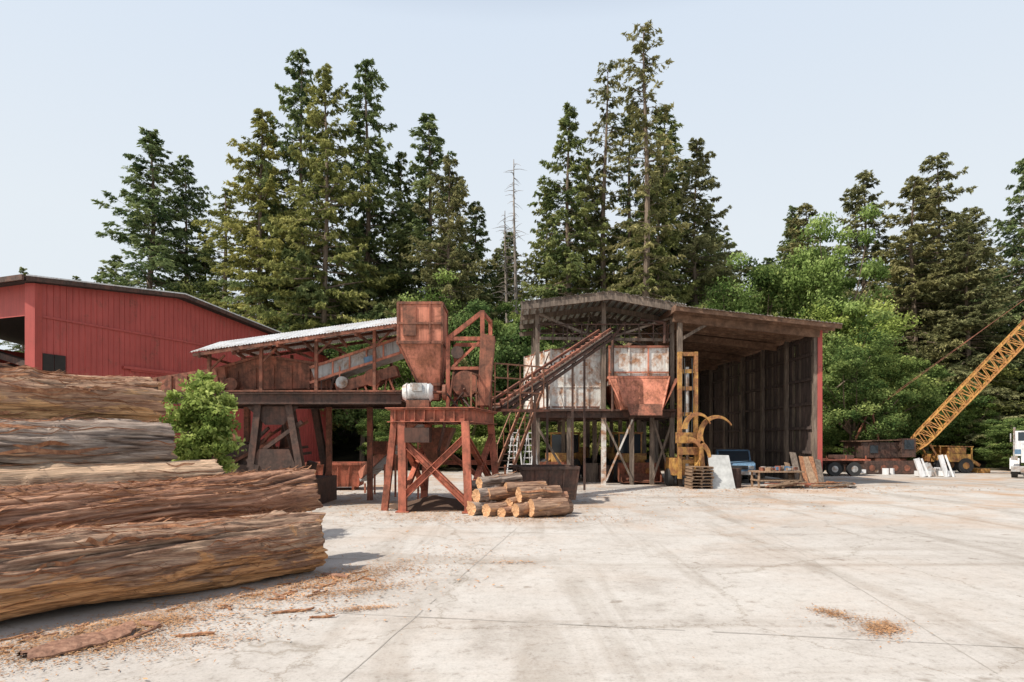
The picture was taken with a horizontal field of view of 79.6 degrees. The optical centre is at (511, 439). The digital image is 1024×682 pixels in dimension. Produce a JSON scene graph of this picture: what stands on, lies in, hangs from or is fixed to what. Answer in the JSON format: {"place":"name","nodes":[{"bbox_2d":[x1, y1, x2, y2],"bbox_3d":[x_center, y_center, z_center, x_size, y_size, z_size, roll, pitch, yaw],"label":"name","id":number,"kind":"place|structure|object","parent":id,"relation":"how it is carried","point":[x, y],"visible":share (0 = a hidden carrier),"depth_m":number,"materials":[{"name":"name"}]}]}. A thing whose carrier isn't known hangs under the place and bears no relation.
{"place":"outdoors","nodes":[
{"label":"outdoors","id":0,"kind":"place"},
{"bbox_2d":[0,470,1023,681],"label":"concrete yard","id":1,"kind":"structure","parent":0,"point":[945,566],"depth_m":8.53,"materials":[{"name":"beige concrete"}]},
{"bbox_2d":[16,621,136,660],"bbox_3d":[-4.623,2.134,6.591,0.510,0.112,1.090,0,0,28],"label":"bark slab","id":2,"kind":"object","parent":1,"relation":"on","point":[70,644],"depth_m":6.48,"materials":[{"name":"brown wood"}]},
{"bbox_2d":[0,507,327,620],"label":"redwood log","id":3,"kind":"object","parent":1,"relation":"on","point":[47,569],"visible":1,"depth_m":8.16,"materials":[{"name":"brown wood"}]},
{"bbox_2d":[0,465,322,535],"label":"redwood log","id":4,"kind":"object","parent":3,"relation":"on","point":[23,507],"visible":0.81,"depth_m":9.13,"materials":[{"name":"brown wood"}]},
{"bbox_2d":[0,459,223,488],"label":"redwood log","id":5,"kind":"object","parent":4,"relation":"on","point":[49,472],"visible":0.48,"depth_m":9.21,"materials":[{"name":"brown wood"}]},
{"bbox_2d":[0,413,177,465],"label":"redwood log","id":6,"kind":"object","parent":5,"relation":"on","point":[77,440],"visible":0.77,"depth_m":9.26,"materials":[{"name":"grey wood"}]},
{"bbox_2d":[0,363,166,421],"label":"redwood log","id":7,"kind":"object","parent":6,"relation":"on","point":[33,392],"visible":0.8,"depth_m":9.65,"materials":[{"name":"brown wood"}]},
{"bbox_2d":[0,283,327,468],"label":"walls","id":8,"kind":"structure","parent":1,"relation":"on","point":[90,332],"depth_m":32.16,"materials":[{"name":"red metal"}]},
{"bbox_2d":[0,351,65,373],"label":"window","id":9,"kind":"structure","parent":8,"relation":"attached to","point":[52,362],"depth_m":29.08,"materials":[{"name":"black glass"}]},
{"bbox_2d":[0,274,333,358],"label":"roof","id":10,"kind":"structure","parent":8,"relation":"on","point":[12,329],"depth_m":35.03,"materials":[{"name":"grey metal"}]},
{"bbox_2d":[158,369,246,472],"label":"maple sapling","id":11,"kind":"object","parent":1,"relation":"on","point":[206,426],"visible":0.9,"depth_m":12.86,"materials":[{"name":"green plant"}]},
{"bbox_2d":[152,317,405,503],"bbox_3d":[-8.787,-1.077,22.021,10.533,6.636,4.900,0,0,0],"label":"covered conveyor","id":12,"kind":"object","parent":1,"relation":"on","point":[270,388],"visible":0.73,"depth_m":20.40,"materials":[{"name":"metal"}]},
{"bbox_2d":[302,462,366,489],"bbox_3d":[-7.900,1.595,27.501,2.588,1.191,1.692,0,0,-6],"label":"scrap dumpster","id":13,"kind":"object","parent":1,"relation":"on","point":[347,473],"visible":0.5,"depth_m":26.81,"materials":[{"name":"red metal"}]},
{"bbox_2d":[358,424,423,498],"bbox_3d":[-4.650,0.598,23.951,0.679,3.205,4.645,0,0,-43],"label":"inclined chute","id":14,"kind":"object","parent":1,"relation":"on","point":[379,462],"visible":0.48,"depth_m":24.22,"materials":[{"name":"red metal"}]},
{"bbox_2d":[389,495,463,511],"bbox_3d":[-2.500,1.995,20.000,3.717,0.430,2.387,0,0,0],"label":"soil heap","id":15,"kind":"object","parent":1,"relation":"on","point":[434,503],"visible":0.8,"depth_m":19.45,"materials":[{"name":"brown soil"}]},
{"bbox_2d":[381,301,549,513],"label":"hopper tower","id":16,"kind":"structure","parent":1,"relation":"on","point":[424,338],"depth_m":19.50,"materials":[{"name":"red metal"}]},
{"bbox_2d":[466,499,504,515],"bbox_3d":[-0.662,2.011,18.445,0.481,0.534,1.701,0,0,42],"label":"cut log","id":17,"kind":"object","parent":1,"relation":"on","point":[473,508],"visible":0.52,"depth_m":17.91,"materials":[{"name":"brown wood"}]},
{"bbox_2d":[472,485,502,501],"bbox_3d":[-0.442,1.568,18.642,1.733,0.585,0.524,-2,2,-44],"label":"cut log","id":18,"kind":"object","parent":17,"relation":"on","point":[480,494],"visible":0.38,"depth_m":18.10,"materials":[{"name":"beige wood"}]},
{"bbox_2d":[476,471,522,487],"bbox_3d":[-0.398,1.212,18.763,1.596,0.475,0.424,-4,2,-38],"label":"cut log","id":19,"kind":"object","parent":18,"relation":"on","point":[489,481],"visible":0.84,"depth_m":18.58,"materials":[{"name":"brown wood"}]},
{"bbox_2d":[487,485,515,500],"bbox_3d":[-0.041,1.561,18.652,1.637,0.527,0.534,-3,1,-30],"label":"cut log","id":20,"kind":"object","parent":17,"relation":"on","point":[498,493],"visible":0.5,"depth_m":18.28,"materials":[{"name":"brown wood"}]},
{"bbox_2d":[501,480,546,493],"bbox_3d":[0.369,1.471,18.711,1.413,0.527,0.482,1,0,-18],"label":"cut log","id":21,"kind":"object","parent":20,"relation":"on","point":[511,487],"visible":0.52,"depth_m":18.52,"materials":[{"name":"brown wood"}]},
{"bbox_2d":[482,499,507,516],"bbox_3d":[-0.146,2.016,18.111,1.550,0.524,0.480,0,0,-40],"label":"cut log","id":22,"kind":"object","parent":1,"relation":"on","point":[490,509],"visible":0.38,"depth_m":17.68,"materials":[{"name":"brown wood"}]},
{"bbox_2d":[0,481,1022,681],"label":"wood chips","id":23,"kind":"object","parent":1,"relation":"on","point":[877,624],"visible":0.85,"depth_m":7.71,"materials":[{"name":"brown wood"}]},
{"bbox_2d":[509,501,529,516],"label":"cut log","id":24,"kind":"object","parent":1,"relation":"on","point":[518,509],"visible":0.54,"depth_m":17.39,"materials":[{"name":"brown wood"}]},
{"bbox_2d":[506,430,537,472],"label":"step ladders","id":25,"kind":"object","parent":1,"relation":"on","point":[525,451],"visible":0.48,"depth_m":29.45,"materials":[{"name":"white metal"}]},
{"bbox_2d":[497,353,548,473],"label":"steel stairs","id":26,"kind":"structure","parent":1,"relation":"on","point":[526,430],"depth_m":28.14,"materials":[{"name":"metal"}]},
{"bbox_2d":[512,464,579,499],"bbox_3d":[1.150,1.545,21.601,2.090,1.292,1.891,0,0,-9],"label":"scrap dumpster","id":27,"kind":"object","parent":1,"relation":"on","point":[565,477],"visible":0.56,"depth_m":20.79,"materials":[{"name":"grey metal"}]},
{"bbox_2d":[528,497,569,516],"bbox_3d":[1.102,1.898,17.605,1.456,0.608,0.592,0,0,-24],"label":"cut log","id":28,"kind":"object","parent":1,"relation":"on","point":[541,507],"visible":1,"depth_m":17.38,"materials":[{"name":"brown wood"}]},
{"bbox_2d":[515,484,561,502],"bbox_3d":[0.750,1.565,18.042,1.367,0.580,0.594,-1,0,-20],"label":"cut log","id":29,"kind":"object","parent":28,"relation":"on","point":[524,493],"visible":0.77,"depth_m":17.85,"materials":[{"name":"brown wood"}]},
{"bbox_2d":[492,328,612,489],"bbox_3d":[1.948,-1.539,25.747,0.770,7.479,8.786,0,0,36],"label":"inclined conveyor","id":30,"kind":"object","parent":1,"relation":"on","point":[571,358],"visible":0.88,"depth_m":25.85,"materials":[{"name":"metal"}]},
{"bbox_2d":[540,432,591,479],"bbox_3d":[2.736,0.885,33.717,2.140,2.629,4.699,0,0,29],"label":"wheel loader","id":31,"kind":"object","parent":1,"relation":"on","point":[556,448],"visible":0.34,"depth_m":33.71,"materials":[{"name":"yellow paint"}]},
{"bbox_2d":[117,473,1022,681],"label":"expansion joints","id":32,"kind":"object","parent":1,"relation":"on","point":[633,627],"visible":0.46,"depth_m":7.30,"materials":[{"name":"grey concrete"}]},
{"bbox_2d":[568,499,573,513],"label":"cut log","id":33,"kind":"object","parent":1,"relation":"on","point":[571,506],"visible":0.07,"depth_m":18.27,"materials":[{"name":"brown wood"}]},
{"bbox_2d":[529,303,675,484],"bbox_3d":[4.500,-2.065,33.309,7.000,9.324,7.179,0,0,0],"label":"frame","id":34,"kind":"object","parent":1,"relation":"on","point":[602,471],"visible":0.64,"depth_m":30.10,"materials":[{"name":"grey wood"}]},
{"bbox_2d":[524,346,676,414],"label":"white bins","id":35,"kind":"object","parent":34,"relation":"on","point":[638,381],"visible":0.77,"depth_m":30.00,"materials":[{"name":"paint"}]},
{"bbox_2d":[519,290,686,336],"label":"roof","id":36,"kind":"structure","parent":34,"relation":"on","point":[622,308],"depth_m":31.74,"materials":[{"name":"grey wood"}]},
{"bbox_2d":[606,432,663,482],"bbox_3d":[6.255,0.884,32.653,2.140,2.631,4.700,0,0,-6],"label":"wheel loader","id":37,"kind":"object","parent":1,"relation":"on","point":[641,468],"visible":0.72,"depth_m":32.06,"materials":[{"name":"red paint"}]},
{"bbox_2d":[664,352,731,485],"bbox_3d":[8.776,-0.952,29.195,2.692,6.296,2.311,0,0,0],"label":"log grapple","id":38,"kind":"object","parent":1,"relation":"on","point":[673,466],"visible":0.98,"depth_m":28.48,"materials":[{"name":"yellow paint"}]},
{"bbox_2d":[684,466,714,488],"bbox_3d":[8.549,1.689,28.083,1.073,0.980,1.087,0,0,0],"label":"pallet stack","id":39,"kind":"object","parent":1,"relation":"on","point":[690,478],"visible":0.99,"depth_m":27.91,"materials":[{"name":"brown wood"}]},
{"bbox_2d":[707,455,735,488],"bbox_3d":[9.525,1.440,27.970,1.118,1.520,0.632,0,0,6],"label":"leaning panel","id":40,"kind":"object","parent":1,"relation":"on","point":[722,473],"visible":1,"depth_m":27.94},
{"bbox_2d":[614,304,842,485],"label":"open timber shed","id":41,"kind":"structure","parent":1,"relation":"on","point":[760,382],"depth_m":33.92,"materials":[{"name":"brown wood"}]},
{"bbox_2d":[715,449,755,482],"bbox_3d":[11.918,1.343,33.268,1.900,1.706,5.197,0,0,15],"label":"pickup truck","id":42,"kind":"object","parent":1,"relation":"on","point":[740,458],"visible":0.59,"depth_m":32.12,"materials":[{"name":"blue paint"}]},
{"bbox_2d":[748,466,814,487],"bbox_3d":[12.367,1.696,28.235,2.535,1.007,1.333,0,0,0],"label":"work bench","id":43,"kind":"object","parent":1,"relation":"on","point":[781,469],"visible":0.99,"depth_m":27.96,"materials":[{"name":"brown wood"}]},
{"bbox_2d":[784,452,856,487],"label":"scrap boards","id":44,"kind":"object","parent":1,"relation":"on","point":[813,473],"visible":0.97,"depth_m":28.75,"materials":[{"name":"brown wood"}]},
{"bbox_2d":[823,455,870,475],"bbox_3d":[20.275,1.548,38.474,3.053,1.296,2.350,0,0,0],"label":"flatbed trailer","id":45,"kind":"object","parent":1,"relation":"on","point":[835,465],"visible":0.75,"depth_m":37.37,"materials":[{"name":"red metal"}]},
{"bbox_2d":[861,455,954,476],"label":"concrete barriers","id":46,"kind":"object","parent":1,"relation":"on","point":[924,469],"visible":0.78,"depth_m":36.70,"materials":[{"name":"white paint"}]},
{"bbox_2d":[840,300,1023,473],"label":"crawler crane","id":47,"kind":"object","parent":1,"relation":"on","point":[895,453],"visible":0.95,"depth_m":39.52,"materials":[{"name":"yellow paint"}]},
{"bbox_2d":[919,444,989,472],"bbox_3d":[29.775,1.237,41.500,3.849,1.926,1.720,0,0,0],"label":"yellow skidder","id":48,"kind":"object","parent":1,"relation":"on","point":[960,460],"visible":0.81,"depth_m":40.85,"materials":[{"name":"paint"}]},
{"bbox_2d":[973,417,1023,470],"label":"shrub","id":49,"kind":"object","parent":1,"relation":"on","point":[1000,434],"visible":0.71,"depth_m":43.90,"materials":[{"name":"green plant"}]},
{"bbox_2d":[1010,427,1023,477],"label":"semi truck","id":50,"kind":"object","parent":1,"relation":"on","point":[1016,468],"visible":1,"depth_m":36.38,"materials":[{"name":"white paint"}]},
{"bbox_2d":[0,0,1023,350],"label":"sky","id":51,"kind":"structure","parent":0,"point":[793,100],"materials":[{"name":"blue"}]},
{"bbox_2d":[332,429,1023,470],"bbox_3d":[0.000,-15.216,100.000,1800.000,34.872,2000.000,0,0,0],"label":"ground","id":52,"kind":"structure","parent":0,"point":[343,452],"depth_m":53.81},
{"bbox_2d":[91,255,125,283],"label":"fir tree","id":53,"kind":"object","parent":52,"relation":"on","point":[112,270],"visible":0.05,"depth_m":59.30,"materials":[{"name":"green plant"}]},
{"bbox_2d":[90,126,224,298],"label":"fir tree","id":54,"kind":"object","parent":52,"relation":"on","point":[137,220],"visible":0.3,"depth_m":55.94,"materials":[{"name":"green plant"}]},
{"bbox_2d":[144,155,219,293],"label":"fir tree","id":55,"kind":"object","parent":52,"relation":"on","point":[189,195],"visible":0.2,"depth_m":59.42,"materials":[{"name":"green plant"}]},
{"bbox_2d":[168,261,237,308],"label":"broadleaf tree","id":56,"kind":"object","parent":52,"relation":"on","point":[211,290],"visible":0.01,"depth_m":55.58,"materials":[{"name":"green plant"}]},
{"bbox_2d":[190,239,222,298],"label":"fir tree","id":57,"kind":"object","parent":52,"relation":"on","point":[204,267],"visible":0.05,"depth_m":60.62,"materials":[{"name":"green plant"}]},
{"bbox_2d":[184,187,251,313],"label":"fir tree","id":58,"kind":"object","parent":52,"relation":"on","point":[228,201],"visible":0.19,"depth_m":54.49,"materials":[{"name":"green plant"}]},
{"bbox_2d":[191,108,317,330],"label":"fir tree","id":59,"kind":"object","parent":52,"relation":"on","point":[257,250],"visible":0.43,"depth_m":51.79,"materials":[{"name":"green plant"}]},
{"bbox_2d":[233,157,299,328],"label":"fir tree","id":60,"kind":"object","parent":52,"relation":"on","point":[266,236],"visible":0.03,"depth_m":57.51,"materials":[{"name":"green plant"}]},
{"bbox_2d":[217,47,362,442],"bbox_3d":[-18.496,-16.263,54.584,14.017,35.860,13.306,0,0,-15],"label":"fir tree","id":61,"kind":"object","parent":52,"relation":"on","point":[296,115],"visible":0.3,"depth_m":52.95,"materials":[{"name":"green plant"}]},
{"bbox_2d":[242,61,399,461],"bbox_3d":[-15.512,-14.264,50.148,12.443,33.343,12.621,0,0,28],"label":"fir tree","id":62,"kind":"object","parent":52,"relation":"on","point":[325,165],"visible":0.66,"depth_m":50.23,"materials":[{"name":"green plant"}]},
{"bbox_2d":[289,58,426,444],"bbox_3d":[-12.690,-16.819,54.453,13.435,36.140,12.618,0,0,19],"label":"fir tree","id":63,"kind":"object","parent":52,"relation":"on","point":[374,160],"visible":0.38,"depth_m":55.15,"materials":[{"name":"green plant"}]},
{"bbox_2d":[318,335,405,461],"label":"broadleaf tree","id":64,"kind":"object","parent":52,"relation":"on","point":[350,416],"visible":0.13,"depth_m":47.52,"materials":[{"name":"green plant"}]},
{"bbox_2d":[355,409,397,469],"bbox_3d":[-9.079,-0.185,45.642,5.000,5.380,5.078,0,0,27],"label":"shrub","id":65,"kind":"object","parent":52,"relation":"on","point":[382,434],"visible":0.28,"depth_m":44.98,"materials":[{"name":"green plant"}]},
{"bbox_2d":[355,151,426,433],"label":"fir tree","id":66,"kind":"object","parent":52,"relation":"on","point":[399,167],"visible":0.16,"depth_m":57.22,"materials":[{"name":"green plant"}]},
{"bbox_2d":[377,267,463,467],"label":"broadleaf tree","id":67,"kind":"object","parent":52,"relation":"on","point":[404,371],"visible":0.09,"depth_m":46.84,"materials":[{"name":"green plant"}]},
{"bbox_2d":[377,113,493,392],"bbox_3d":[-8.880,-14.286,55.264,12.559,31.070,13.386,0,0,14],"label":"fir tree","id":68,"kind":"object","parent":52,"relation":"on","point":[417,225],"visible":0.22,"depth_m":55.15,"materials":[{"name":"green plant"}]},
{"bbox_2d":[383,154,499,466],"bbox_3d":[-5.079,-10.274,50.377,10.419,25.567,11.807,0,0,18],"label":"fir tree","id":69,"kind":"object","parent":52,"relation":"on","point":[453,206],"visible":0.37,"depth_m":49.14,"materials":[{"name":"green plant"}]},
{"bbox_2d":[433,201,514,429],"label":"fir tree","id":70,"kind":"object","parent":52,"relation":"on","point":[478,248],"visible":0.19,"depth_m":57.69,"materials":[{"name":"green plant"}]},
{"bbox_2d":[434,404,514,455],"bbox_3d":[-3.202,-0.035,43.503,5.919,5.073,7.242,0,0,-32],"label":"shrub","id":71,"kind":"object","parent":52,"relation":"on","point":[475,435],"visible":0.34,"depth_m":42.50,"materials":[{"name":"green plant"}]},
{"bbox_2d":[408,298,545,454],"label":"broadleaf tree","id":72,"kind":"object","parent":52,"relation":"on","point":[473,355],"visible":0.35,"depth_m":44.70,"materials":[{"name":"green plant"}]},
{"bbox_2d":[489,215,517,452],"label":"dead tree","id":73,"kind":"object","parent":52,"relation":"on","point":[505,270],"visible":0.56,"depth_m":55.86,"materials":[{"name":"grey wood"}]},
{"bbox_2d":[486,231,528,331],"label":"fir tree","id":74,"kind":"object","parent":52,"relation":"on","point":[509,274],"visible":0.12,"depth_m":61.47,"materials":[{"name":"green plant"}]},
{"bbox_2d":[0,223,1023,452],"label":"distant forest","id":75,"kind":"object","parent":52,"relation":"on","point":[1005,374],"visible":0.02,"depth_m":65.78,"materials":[{"name":"green plant"}]},
{"bbox_2d":[500,159,530,353],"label":"dead tree","id":76,"kind":"object","parent":52,"relation":"on","point":[515,291],"visible":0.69,"depth_m":53.84,"materials":[{"name":"grey wood"}]},
{"bbox_2d":[484,297,559,463],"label":"broadleaf tree","id":77,"kind":"object","parent":52,"relation":"on","point":[496,324],"visible":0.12,"depth_m":46.94,"materials":[{"name":"green plant"}]},
{"bbox_2d":[496,406,556,464],"bbox_3d":[1.254,-0.078,44.109,4.854,5.164,4.456,0,0,38],"label":"shrub","id":78,"kind":"object","parent":52,"relation":"on","point":[542,444],"visible":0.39,"depth_m":43.38,"materials":[{"name":"green plant"}]},
{"bbox_2d":[509,193,573,450],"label":"fir tree","id":79,"kind":"object","parent":52,"relation":"on","point":[538,263],"visible":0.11,"depth_m":56.62,"materials":[{"name":"green plant"}]},
{"bbox_2d":[521,101,625,441],"bbox_3d":[5.777,-13.263,52.797,10.498,30.705,11.362,0,0,2],"label":"fir tree","id":80,"kind":"object","parent":52,"relation":"on","point":[567,255],"visible":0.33,"depth_m":51.60,"materials":[{"name":"green plant"}]},
{"bbox_2d":[543,422,622,457],"bbox_3d":[4.315,0.402,44.001,5.392,4.198,6.685,0,0,-33],"label":"shrub","id":81,"kind":"object","parent":52,"relation":"on","point":[578,426],"visible":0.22,"depth_m":42.79,"materials":[{"name":"green plant"}]},
{"bbox_2d":[546,159,633,455],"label":"redwood tree","id":82,"kind":"object","parent":52,"relation":"on","point":[597,257],"visible":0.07,"depth_m":54.07,"materials":[{"name":"green plant"}]},
{"bbox_2d":[570,59,641,331],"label":"redwood tree","id":83,"kind":"object","parent":52,"relation":"on","point":[607,117],"visible":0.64,"depth_m":52.52,"materials":[{"name":"green plant"}]},
{"bbox_2d":[605,115,665,336],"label":"redwood tree","id":84,"kind":"object","parent":52,"relation":"on","point":[627,204],"visible":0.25,"depth_m":53.26,"materials":[{"name":"green plant"}]},
{"bbox_2d":[602,19,690,454],"bbox_3d":[10.721,-15.566,49.288,7.128,36.175,7.974,0,0,-44],"label":"redwood tree","id":85,"kind":"object","parent":52,"relation":"on","point":[643,126],"visible":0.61,"depth_m":48.67,"materials":[{"name":"green plant"}]},
{"bbox_2d":[615,175,706,457],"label":"redwood tree","id":86,"kind":"object","parent":52,"relation":"on","point":[662,248],"visible":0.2,"depth_m":50.47,"materials":[{"name":"green plant"}]},
{"bbox_2d":[610,106,743,335],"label":"fir tree","id":87,"kind":"object","parent":52,"relation":"on","point":[671,176],"visible":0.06,"depth_m":54.99,"materials":[{"name":"green plant"}]},
{"bbox_2d":[651,137,761,313],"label":"fir tree","id":88,"kind":"object","parent":52,"relation":"on","point":[699,170],"visible":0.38,"depth_m":52.92,"materials":[{"name":"green plant"}]},
{"bbox_2d":[683,244,776,312],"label":"broadleaf tree","id":89,"kind":"object","parent":52,"relation":"on","point":[716,279],"depth_m":55.42,"materials":[{"name":"green plant"}]},
{"bbox_2d":[698,251,764,313],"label":"broadleaf tree","id":90,"kind":"object","parent":52,"relation":"on","point":[746,301],"visible":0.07,"depth_m":49.42,"materials":[{"name":"green plant"}]},
{"bbox_2d":[704,256,837,317],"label":"broadleaf tree","id":91,"kind":"object","parent":52,"relation":"on","point":[768,280],"visible":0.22,"depth_m":50.81,"materials":[{"name":"green plant"}]},
{"bbox_2d":[775,205,802,317],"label":"fir tree","id":92,"kind":"object","parent":52,"relation":"on","point":[792,210],"visible":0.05,"depth_m":75.98,"materials":[{"name":"green plant"}]},
{"bbox_2d":[776,202,848,312],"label":"redwood tree","id":93,"kind":"object","parent":52,"relation":"on","point":[800,211],"visible":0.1,"depth_m":65.62,"materials":[{"name":"green plant"}]},
{"bbox_2d":[781,202,894,466],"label":"broadleaf tree","id":94,"kind":"object","parent":52,"relation":"on","point":[834,268],"visible":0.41,"depth_m":48.48,"materials":[{"name":"green plant"}]},
{"bbox_2d":[795,276,924,447],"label":"broadleaf tree","id":95,"kind":"object","parent":52,"relation":"on","point":[893,327],"visible":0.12,"depth_m":46.41,"materials":[{"name":"green plant"}]},
{"bbox_2d":[823,308,922,458],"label":"broadleaf tree","id":96,"kind":"object","parent":52,"relation":"on","point":[849,407],"visible":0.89,"depth_m":41.05,"materials":[{"name":"green plant"}]},
{"bbox_2d":[821,170,929,356],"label":"redwood tree","id":97,"kind":"object","parent":52,"relation":"on","point":[856,189],"visible":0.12,"depth_m":61.47,"materials":[{"name":"green plant"}]},
{"bbox_2d":[855,353,951,441],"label":"broadleaf tree","id":98,"kind":"object","parent":52,"relation":"on","point":[899,367],"visible":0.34,"depth_m":45.04,"materials":[{"name":"green plant"}]},
{"bbox_2d":[840,174,998,453],"bbox_3d":[36.200,-10.681,55.581,15.127,26.708,13.265,0,0,2],"label":"redwood tree","id":99,"kind":"object","parent":52,"relation":"on","point":[912,289],"visible":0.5,"depth_m":54.96,"materials":[{"name":"green plant"}]},
{"bbox_2d":[897,370,992,452],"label":"broadleaf tree","id":100,"kind":"object","parent":52,"relation":"on","point":[953,386],"visible":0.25,"depth_m":48.45,"materials":[{"name":"green plant"}]},
{"bbox_2d":[891,152,1022,415],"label":"redwood tree","id":101,"kind":"object","parent":52,"relation":"on","point":[949,217],"visible":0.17,"depth_m":58.93,"materials":[{"name":"green plant"}]},
{"bbox_2d":[905,231,1023,464],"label":"redwood tree","id":102,"kind":"object","parent":52,"relation":"on","point":[969,348],"visible":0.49,"depth_m":52.07,"materials":[{"name":"green plant"}]},
{"bbox_2d":[929,395,1000,460],"bbox_3d":[37.289,-0.672,51.134,5.556,5.933,5.101,0,0,37],"label":"shrub","id":103,"kind":"object","parent":52,"relation":"on","point":[957,438],"visible":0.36,"depth_m":49.97,"materials":[{"name":"green plant"}]},
{"bbox_2d":[932,206,1019,354],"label":"redwood tree","id":104,"kind":"object","parent":52,"relation":"on","point":[982,222],"visible":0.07,"depth_m":62.12,"materials":[{"name":"green plant"}]},
{"bbox_2d":[960,158,1023,438],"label":"redwood tree","id":105,"kind":"object","parent":52,"relation":"on","point":[1012,228],"visible":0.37,"depth_m":53.98,"materials":[{"name":"green plant"}]},
{"bbox_2d":[973,418,1023,456],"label":"shrub","id":106,"kind":"object","parent":52,"relation":"on","point":[1016,424],"visible":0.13,"depth_m":46.72,"materials":[{"name":"green plant"}]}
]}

